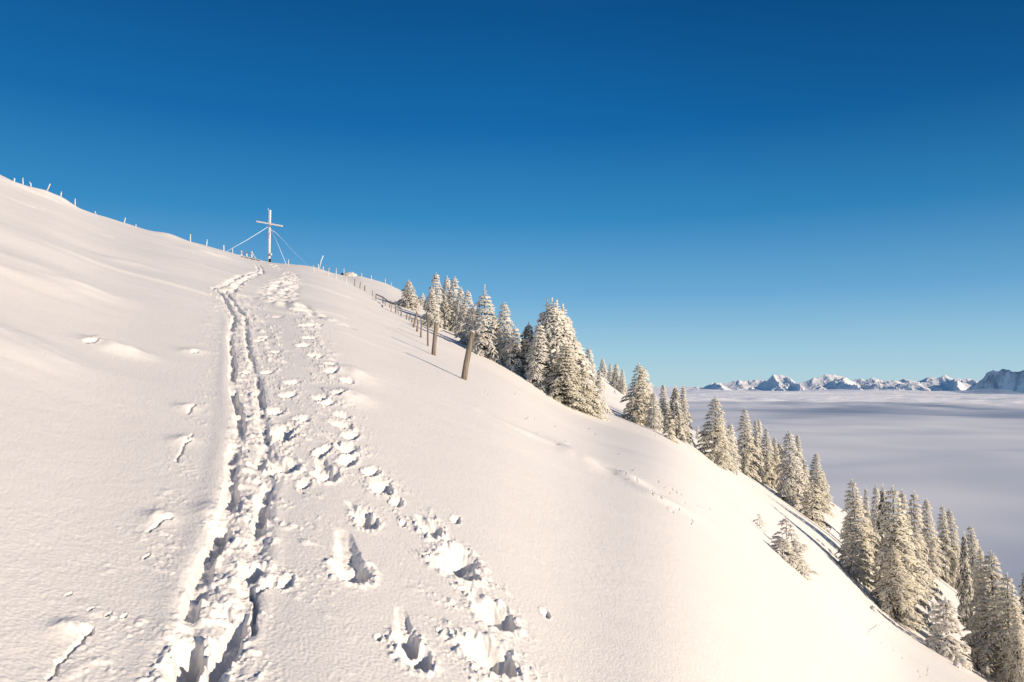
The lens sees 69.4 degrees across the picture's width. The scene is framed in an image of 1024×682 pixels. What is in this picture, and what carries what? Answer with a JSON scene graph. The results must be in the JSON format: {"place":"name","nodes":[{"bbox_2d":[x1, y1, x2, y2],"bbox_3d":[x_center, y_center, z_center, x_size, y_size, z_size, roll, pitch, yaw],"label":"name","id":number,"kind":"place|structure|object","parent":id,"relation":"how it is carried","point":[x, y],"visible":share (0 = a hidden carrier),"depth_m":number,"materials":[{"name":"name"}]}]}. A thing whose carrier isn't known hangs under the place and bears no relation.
{"place":"outdoors","nodes":[
{"label":"outdoors","id":0,"kind":"place"},
{"bbox_2d":[0,175,1005,681],"bbox_3d":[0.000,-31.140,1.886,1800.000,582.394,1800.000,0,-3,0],"label":"snow slope","id":1,"kind":"structure","parent":0,"point":[338,479],"depth_m":6.37,"materials":[{"name":"white snow"}]},
{"bbox_2d":[241,251,259,260],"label":"railing","id":2,"kind":"object","parent":1,"relation":"on","point":[251,257],"visible":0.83,"depth_m":106.16,"materials":[{"name":"white wood"}]},
{"bbox_2d":[228,210,296,262],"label":"summit cross","id":3,"kind":"object","parent":1,"relation":"on","point":[269,223],"visible":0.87,"depth_m":130.12,"materials":[{"name":"white wood"}]},
{"bbox_2d":[340,272,356,276],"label":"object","id":4,"kind":"object","parent":1,"relation":"on","point":[353,274],"visible":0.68,"depth_m":142.21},
{"bbox_2d":[396,280,420,311],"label":"fir tree","id":5,"kind":"object","parent":1,"relation":"on","point":[410,297],"visible":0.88,"depth_m":76.12,"materials":[{"name":"white plant"}]},
{"bbox_2d":[412,311,417,327],"bbox_3d":[-4.928,-0.984,37.515,0.339,1.117,0.138,0,-3,0],"label":"fence post","id":6,"kind":"object","parent":1,"relation":"on","point":[415,319],"visible":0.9,"depth_m":37.48,"materials":[{"name":"brown wood"}]},
{"bbox_2d":[420,319,422,337],"bbox_3d":[-3.950,-0.438,32.164,0.134,1.060,0.092,0,-3,0],"label":"fence post","id":7,"kind":"object","parent":1,"relation":"on","point":[421,328],"visible":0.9,"depth_m":32.14,"materials":[{"name":"brown wood"}]},
{"bbox_2d":[420,293,424,306],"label":"fir tree","id":8,"kind":"object","parent":1,"relation":"on","point":[421,296],"visible":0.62,"depth_m":100.40,"materials":[{"name":"white plant"}]},
{"bbox_2d":[427,312,428,345],"bbox_3d":[-3.282,-0.263,28.901,0.095,1.717,0.083,0,-3,0],"label":"fence post","id":9,"kind":"object","parent":1,"relation":"on","point":[427,329],"visible":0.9,"depth_m":28.88,"materials":[{"name":"brown wood"}]},
{"bbox_2d":[420,286,443,332],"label":"fir tree","id":10,"kind":"object","parent":1,"relation":"on","point":[436,316],"visible":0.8,"depth_m":48.06,"materials":[{"name":"white plant"}]},
{"bbox_2d":[431,321,437,355],"bbox_3d":[-2.571,0.070,24.466,0.239,1.468,0.163,0,-3,0],"label":"fence post","id":11,"kind":"object","parent":1,"relation":"on","point":[434,341],"visible":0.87,"depth_m":24.41,"materials":[{"name":"brown wood"}]},
{"bbox_2d":[425,273,447,319],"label":"fir tree","id":12,"kind":"object","parent":1,"relation":"on","point":[441,295],"visible":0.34,"depth_m":62.27,"materials":[{"name":"white plant"}]},
{"bbox_2d":[440,277,451,305],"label":"fir tree","id":13,"kind":"object","parent":1,"relation":"on","point":[447,282],"visible":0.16,"depth_m":66.22,"materials":[{"name":"white plant"}]},
{"bbox_2d":[439,299,453,331],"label":"fir tree","id":14,"kind":"object","parent":1,"relation":"on","point":[448,316],"visible":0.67,"depth_m":56.01,"materials":[{"name":"white plant"}]},
{"bbox_2d":[442,276,459,324],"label":"fir tree","id":15,"kind":"object","parent":1,"relation":"on","point":[450,295],"visible":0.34,"depth_m":62.28,"materials":[{"name":"white plant"}]},
{"bbox_2d":[447,288,466,332],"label":"fir tree","id":16,"kind":"object","parent":1,"relation":"on","point":[456,312],"visible":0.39,"depth_m":56.05,"materials":[{"name":"white plant"}]},
{"bbox_2d":[453,290,476,338],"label":"fir tree","id":17,"kind":"object","parent":1,"relation":"on","point":[460,319],"visible":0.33,"depth_m":49.96,"materials":[{"name":"white plant"}]},
{"bbox_2d":[461,330,474,379],"bbox_3d":[-1.186,0.554,19.356,0.432,1.676,0.173,0,-3,0],"label":"fence post","id":18,"kind":"object","parent":1,"relation":"on","point":[464,375],"visible":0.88,"depth_m":19.32,"materials":[{"name":"brown wood"}]},
{"bbox_2d":[454,306,486,348],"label":"fir tree","id":19,"kind":"object","parent":1,"relation":"on","point":[463,340],"visible":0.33,"depth_m":41.84,"materials":[{"name":"white plant"}]},
{"bbox_2d":[465,284,512,364],"bbox_3d":[-1.219,-0.792,38.161,2.811,4.347,2.652,3,-4,-35],"label":"fir tree","id":20,"kind":"object","parent":1,"relation":"on","point":[486,343],"visible":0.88,"depth_m":37.66,"materials":[{"name":"white plant"}]},
{"bbox_2d":[486,314,501,354],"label":"fir tree","id":21,"kind":"object","parent":1,"relation":"on","point":[493,319],"visible":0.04,"depth_m":39.96,"materials":[{"name":"white plant"}]},
{"bbox_2d":[491,302,518,369],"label":"fir tree","id":22,"kind":"object","parent":1,"relation":"on","point":[505,335],"visible":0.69,"depth_m":37.76,"materials":[{"name":"white plant"}]},
{"bbox_2d":[505,326,524,375],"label":"fir tree","id":23,"kind":"object","parent":1,"relation":"on","point":[514,366],"visible":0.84,"depth_m":36.96,"materials":[{"name":"white plant"}]},
{"bbox_2d":[516,322,534,371],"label":"fir tree","id":24,"kind":"object","parent":1,"relation":"on","point":[525,331],"visible":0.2,"depth_m":37.91,"materials":[{"name":"white plant"}]},
{"bbox_2d":[525,323,556,392],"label":"fir tree","id":25,"kind":"object","parent":1,"relation":"on","point":[537,364],"visible":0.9,"depth_m":35.82,"materials":[{"name":"white plant"}]},
{"bbox_2d":[514,297,600,406],"bbox_3d":[2.042,0.634,37.441,4.968,5.831,4.079,0,-3,-6],"label":"fir tree","id":26,"kind":"object","parent":1,"relation":"on","point":[559,331],"visible":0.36,"depth_m":37.09,"materials":[{"name":"white plant"}]},
{"bbox_2d":[545,342,593,412],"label":"fir tree","id":27,"kind":"object","parent":1,"relation":"on","point":[576,396],"visible":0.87,"depth_m":35.24,"materials":[{"name":"white plant"}]},
{"bbox_2d":[569,371,605,415],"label":"fir tree","id":28,"kind":"object","parent":1,"relation":"on","point":[590,399],"visible":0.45,"depth_m":36.25,"materials":[{"name":"white plant"}]},
{"bbox_2d":[585,349,605,404],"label":"fir tree","id":29,"kind":"object","parent":1,"relation":"on","point":[590,359],"visible":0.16,"depth_m":40.87,"materials":[{"name":"white plant"}]},
{"bbox_2d":[588,388,610,421],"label":"fir tree","id":30,"kind":"object","parent":1,"relation":"on","point":[600,413],"visible":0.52,"depth_m":36.50,"materials":[{"name":"white plant"}]},
{"bbox_2d":[592,371,613,415],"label":"fir tree","id":31,"kind":"object","parent":1,"relation":"on","point":[607,408],"visible":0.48,"depth_m":39.69,"materials":[{"name":"white plant"}]},
{"bbox_2d":[597,358,608,378],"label":"fir tree","id":32,"kind":"object","parent":1,"relation":"on","point":[604,371],"visible":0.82,"depth_m":117.63,"materials":[{"name":"white plant"}]},
{"bbox_2d":[607,364,613,384],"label":"fir tree","id":33,"kind":"object","parent":1,"relation":"on","point":[609,379],"visible":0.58,"depth_m":111.74,"materials":[{"name":"white plant"}]},
{"bbox_2d":[609,364,626,391],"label":"fir tree","id":34,"kind":"object","parent":1,"relation":"on","point":[615,377],"visible":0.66,"depth_m":99.70,"materials":[{"name":"white plant"}]},
{"bbox_2d":[617,370,627,395],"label":"fir tree","id":35,"kind":"object","parent":1,"relation":"on","point":[623,387],"visible":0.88,"depth_m":97.57,"materials":[{"name":"white plant"}]},
{"bbox_2d":[620,363,659,425],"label":"fir tree","id":36,"kind":"object","parent":1,"relation":"on","point":[640,407],"visible":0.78,"depth_m":43.56,"materials":[{"name":"white plant"}]},
{"bbox_2d":[630,367,663,426],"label":"fir tree","id":37,"kind":"object","parent":1,"relation":"on","point":[648,382],"visible":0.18,"depth_m":45.68,"materials":[{"name":"white plant"}]},
{"bbox_2d":[644,394,663,431],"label":"fir tree","id":38,"kind":"object","parent":1,"relation":"on","point":[654,419],"visible":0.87,"depth_m":41.71,"materials":[{"name":"white plant"}]},
{"bbox_2d":[659,385,671,429],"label":"fir tree","id":39,"kind":"object","parent":1,"relation":"on","point":[662,406],"visible":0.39,"depth_m":47.71,"materials":[{"name":"white plant"}]},
{"bbox_2d":[661,409,678,443],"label":"fir tree","id":40,"kind":"object","parent":1,"relation":"on","point":[670,436],"visible":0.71,"depth_m":39.22,"materials":[{"name":"white plant"}]},
{"bbox_2d":[666,385,689,444],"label":"fir tree","id":41,"kind":"object","parent":1,"relation":"on","point":[680,433],"visible":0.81,"depth_m":46.63,"materials":[{"name":"white plant"}]},
{"bbox_2d":[676,385,694,446],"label":"fir tree","id":42,"kind":"object","parent":1,"relation":"on","point":[688,424],"visible":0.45,"depth_m":48.66,"materials":[{"name":"white plant"}]},
{"bbox_2d":[695,395,736,469],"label":"fir tree","id":43,"kind":"object","parent":1,"relation":"on","point":[718,460],"visible":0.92,"depth_m":47.85,"materials":[{"name":"white plant"}]},
{"bbox_2d":[708,417,738,471],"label":"fir tree","id":44,"kind":"object","parent":1,"relation":"on","point":[736,462],"visible":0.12,"depth_m":51.18,"materials":[{"name":"white plant"}]},
{"bbox_2d":[725,422,742,475],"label":"fir tree","id":45,"kind":"object","parent":1,"relation":"on","point":[735,454],"visible":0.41,"depth_m":55.45,"materials":[{"name":"white plant"}]},
{"bbox_2d":[735,407,764,482],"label":"fir tree","id":46,"kind":"object","parent":1,"relation":"on","point":[746,469],"visible":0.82,"depth_m":66.04,"materials":[{"name":"white plant"}]},
{"bbox_2d":[741,430,763,479],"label":"fir tree","id":47,"kind":"object","parent":1,"relation":"on","point":[754,456],"visible":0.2,"depth_m":68.75,"materials":[{"name":"white plant"}]},
{"bbox_2d":[749,418,764,483],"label":"fir tree","id":48,"kind":"object","parent":1,"relation":"on","point":[757,446],"visible":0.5,"depth_m":68.55,"materials":[{"name":"white plant"}]},
{"bbox_2d":[753,513,766,531],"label":"fir tree","id":49,"kind":"object","parent":1,"relation":"on","point":[760,522],"visible":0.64,"depth_m":24.01,"materials":[{"name":"white plant"}]},
{"bbox_2d":[755,419,765,478],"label":"fir tree","id":50,"kind":"object","parent":1,"relation":"on","point":[761,431],"visible":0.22,"depth_m":76.81,"materials":[{"name":"white plant"}]},
{"bbox_2d":[757,426,777,489],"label":"fir tree","id":51,"kind":"object","parent":1,"relation":"on","point":[767,461],"visible":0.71,"depth_m":72.51,"materials":[{"name":"white plant"}]},
{"bbox_2d":[764,435,782,490],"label":"fir tree","id":52,"kind":"object","parent":1,"relation":"on","point":[774,444],"visible":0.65,"depth_m":72.86,"materials":[{"name":"white plant"}]},
{"bbox_2d":[775,441,787,485],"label":"fir tree","id":53,"kind":"object","parent":1,"relation":"on","point":[780,447],"visible":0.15,"depth_m":86.82,"materials":[{"name":"white plant"}]},
{"bbox_2d":[770,537,807,568],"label":"fir tree","id":54,"kind":"object","parent":1,"relation":"on","point":[780,542],"visible":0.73,"depth_m":19.65,"materials":[{"name":"white plant"}]},
{"bbox_2d":[771,516,810,554],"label":"fir tree","id":55,"kind":"object","parent":1,"relation":"on","point":[786,521],"visible":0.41,"depth_m":22.33,"materials":[{"name":"white plant"}]},
{"bbox_2d":[775,431,808,509],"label":"fir tree","id":56,"kind":"object","parent":1,"relation":"on","point":[789,478],"visible":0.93,"depth_m":65.83,"materials":[{"name":"white plant"}]},
{"bbox_2d":[791,432,809,505],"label":"fir tree","id":57,"kind":"object","parent":1,"relation":"on","point":[798,446],"visible":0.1,"depth_m":73.80,"materials":[{"name":"white plant"}]},
{"bbox_2d":[787,539,817,580],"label":"fir tree","id":58,"kind":"object","parent":1,"relation":"on","point":[803,570],"visible":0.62,"depth_m":19.71,"materials":[{"name":"white plant"}]},
{"bbox_2d":[792,457,819,514],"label":"fir tree","id":59,"kind":"object","parent":1,"relation":"on","point":[806,475],"visible":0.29,"depth_m":67.06,"materials":[{"name":"white plant"}]},
{"bbox_2d":[799,480,831,530],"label":"fir tree","id":60,"kind":"object","parent":1,"relation":"on","point":[820,521],"visible":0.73,"depth_m":63.15,"materials":[{"name":"white plant"}]},
{"bbox_2d":[808,452,832,515],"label":"fir tree","id":61,"kind":"object","parent":1,"relation":"on","point":[824,502],"visible":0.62,"depth_m":76.20,"materials":[{"name":"white plant"}]},
{"bbox_2d":[818,470,835,517],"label":"fir tree","id":62,"kind":"object","parent":1,"relation":"on","point":[830,498],"visible":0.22,"depth_m":79.19,"materials":[{"name":"white plant"}]},
{"bbox_2d":[835,513,877,586],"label":"fir tree","id":63,"kind":"object","parent":1,"relation":"on","point":[855,566],"visible":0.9,"depth_m":49.00,"materials":[{"name":"white plant"}]},
{"bbox_2d":[839,479,883,576],"bbox_3d":[25.813,13.921,55.208,3.529,7.348,3.648,1,-4,-15],"label":"fir tree","id":64,"kind":"object","parent":1,"relation":"on","point":[855,508],"visible":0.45,"depth_m":54.96,"materials":[{"name":"white plant"}]},
{"bbox_2d":[853,528,876,590],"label":"fir tree","id":65,"kind":"object","parent":1,"relation":"on","point":[872,585],"visible":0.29,"depth_m":50.65,"materials":[{"name":"white plant"}]},
{"bbox_2d":[861,485,874,572],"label":"fir tree","id":66,"kind":"object","parent":1,"relation":"on","point":[867,513],"visible":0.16,"depth_m":59.12,"materials":[{"name":"white plant"}]},
{"bbox_2d":[870,606,876,612],"bbox_3d":[19.136,14.286,39.202,0.350,0.480,0.367,-3,-5,41],"label":"rock","id":67,"kind":"object","parent":1,"relation":"on","point":[874,608],"visible":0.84,"depth_m":39.10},
{"bbox_2d":[868,485,883,554],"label":"fir tree","id":68,"kind":"object","parent":1,"relation":"on","point":[874,521],"visible":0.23,"depth_m":61.09,"materials":[{"name":"white plant"}]},
{"bbox_2d":[873,482,892,583],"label":"fir tree","id":69,"kind":"object","parent":1,"relation":"on","point":[882,498],"visible":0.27,"depth_m":55.44,"materials":[{"name":"white plant"}]},
{"bbox_2d":[873,545,930,631],"bbox_3d":[23.861,15.276,45.972,3.642,5.161,3.061,-3,-6,17],"label":"fir tree","id":70,"kind":"object","parent":1,"relation":"on","point":[901,607],"visible":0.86,"depth_m":45.56,"materials":[{"name":"white plant"}]},
{"bbox_2d":[868,484,941,635],"bbox_3d":[24.671,13.804,47.302,4.506,9.194,4.473,1,-4,-13],"label":"fir tree","id":71,"kind":"object","parent":1,"relation":"on","point":[909,560],"visible":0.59,"depth_m":47.05,"materials":[{"name":"white plant"}]},
{"bbox_2d":[896,488,929,610],"bbox_3d":[29.074,15.525,54.726,2.683,9.316,2.893,1,-3,-25],"label":"fir tree","id":72,"kind":"object","parent":1,"relation":"on","point":[904,501],"visible":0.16,"depth_m":54.31,"materials":[{"name":"white plant"}]},
{"bbox_2d":[900,490,940,604],"bbox_3d":[35.255,18.023,65.116,3.612,9.908,3.694,0,-3,-1],"label":"fir tree","id":73,"kind":"object","parent":1,"relation":"on","point":[920,541],"visible":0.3,"depth_m":64.60,"materials":[{"name":"white plant"}]},
{"bbox_2d":[918,557,942,595],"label":"fir tree","id":74,"kind":"object","parent":1,"relation":"on","point":[935,589],"visible":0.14,"depth_m":73.10,"materials":[{"name":"white plant"}]},
{"bbox_2d":[918,497,948,581],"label":"fir tree","id":75,"kind":"object","parent":1,"relation":"on","point":[934,560],"visible":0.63,"depth_m":92.80,"materials":[{"name":"white plant"}]},
{"bbox_2d":[932,504,959,589],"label":"fir tree","id":76,"kind":"object","parent":1,"relation":"on","point":[943,533],"visible":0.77,"depth_m":104.48,"materials":[{"name":"white plant"}]},
{"bbox_2d":[925,597,973,670],"bbox_3d":[24.603,16.701,42.302,3.054,4.242,3.266,-2,-2,23],"label":"fir tree","id":77,"kind":"object","parent":1,"relation":"on","point":[942,648],"visible":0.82,"depth_m":41.90,"materials":[{"name":"white plant"}]},
{"bbox_2d":[936,507,970,592],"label":"fir tree","id":78,"kind":"object","parent":1,"relation":"on","point":[956,547],"visible":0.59,"depth_m":104.58,"materials":[{"name":"white plant"}]},
{"bbox_2d":[953,661,961,668],"bbox_3d":[23.478,17.189,39.026,0.414,0.568,0.433,-3,-5,41],"label":"stump","id":79,"kind":"object","parent":1,"relation":"on","point":[957,664],"visible":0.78,"depth_m":38.90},
{"bbox_2d":[955,532,974,631],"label":"fir tree","id":80,"kind":"object","parent":1,"relation":"on","point":[967,597],"visible":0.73,"depth_m":64.57,"materials":[{"name":"white plant"}]},
{"bbox_2d":[964,524,996,594],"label":"fir tree","id":81,"kind":"object","parent":1,"relation":"on","point":[971,546],"visible":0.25,"depth_m":104.63,"materials":[{"name":"white plant"}]},
{"bbox_2d":[971,548,991,610],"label":"fir tree","id":82,"kind":"object","parent":1,"relation":"on","point":[980,558],"visible":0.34,"depth_m":94.04,"materials":[{"name":"white plant"}]},
{"bbox_2d":[960,591,1010,681],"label":"fir tree","id":83,"kind":"object","parent":1,"relation":"on","point":[980,654],"visible":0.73,"depth_m":44.05,"materials":[{"name":"white plant"}]},
{"bbox_2d":[961,549,1022,657],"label":"fir tree","id":84,"kind":"object","parent":1,"relation":"on","point":[991,573],"visible":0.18,"depth_m":46.77,"materials":[{"name":"white plant"}]},
{"bbox_2d":[979,572,1023,681],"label":"fir tree","id":85,"kind":"object","parent":1,"relation":"on","point":[1009,602],"visible":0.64,"depth_m":43.33,"materials":[{"name":"white plant"}]},
{"bbox_2d":[997,605,1023,681],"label":"fir tree","id":86,"kind":"object","parent":1,"relation":"on","point":[1017,666],"visible":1,"depth_m":41.42,"materials":[{"name":"white plant"}]},
{"bbox_2d":[1018,573,1023,630],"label":"fir tree","id":87,"kind":"object","parent":1,"relation":"on","point":[1021,600],"visible":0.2,"depth_m":68.85,"materials":[{"name":"white plant"}]},
{"bbox_2d":[0,0,1023,386],"label":"sky","id":88,"kind":"structure","parent":0,"point":[708,191],"materials":[{"name":"blue"}]},
{"bbox_2d":[627,387,1019,393],"bbox_3d":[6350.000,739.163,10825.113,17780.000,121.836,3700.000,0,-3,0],"label":"cloud","id":89,"kind":"structure","parent":0,"point":[847,390],"depth_m":10146.57,"materials":[{"name":"white"}]},
{"bbox_2d":[626,387,1023,624],"bbox_3d":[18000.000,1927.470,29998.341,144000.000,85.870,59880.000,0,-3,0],"label":"cloud","id":90,"kind":"structure","parent":0,"point":[961,457],"depth_m":1507.91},
{"bbox_2d":[634,391,1023,398],"bbox_3d":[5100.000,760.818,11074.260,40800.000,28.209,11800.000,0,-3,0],"label":"cloud","id":91,"kind":"structure","parent":0,"point":[792,395],"depth_m":7863.79,"materials":[{"name":"white"}]},
{"bbox_2d":[689,374,970,391],"bbox_3d":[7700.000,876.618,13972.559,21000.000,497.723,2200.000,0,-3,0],"label":"mountain range","id":92,"kind":"structure","parent":0,"point":[825,381],"depth_m":13749.16,"materials":[{"name":"white snow"}]},
{"bbox_2d":[722,377,977,389],"bbox_3d":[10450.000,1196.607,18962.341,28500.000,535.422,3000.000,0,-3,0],"label":"mountain range","id":93,"kind":"structure","parent":0,"point":[743,385],"depth_m":18830.38,"materials":[{"name":"white snow"}]},
{"bbox_2d":[966,369,1023,392],"bbox_3d":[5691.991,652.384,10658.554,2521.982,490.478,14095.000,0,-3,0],"label":"mountain massif","id":94,"kind":"structure","parent":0,"point":[1004,379],"depth_m":10438.94,"materials":[{"name":"blue stone"}]}
]}

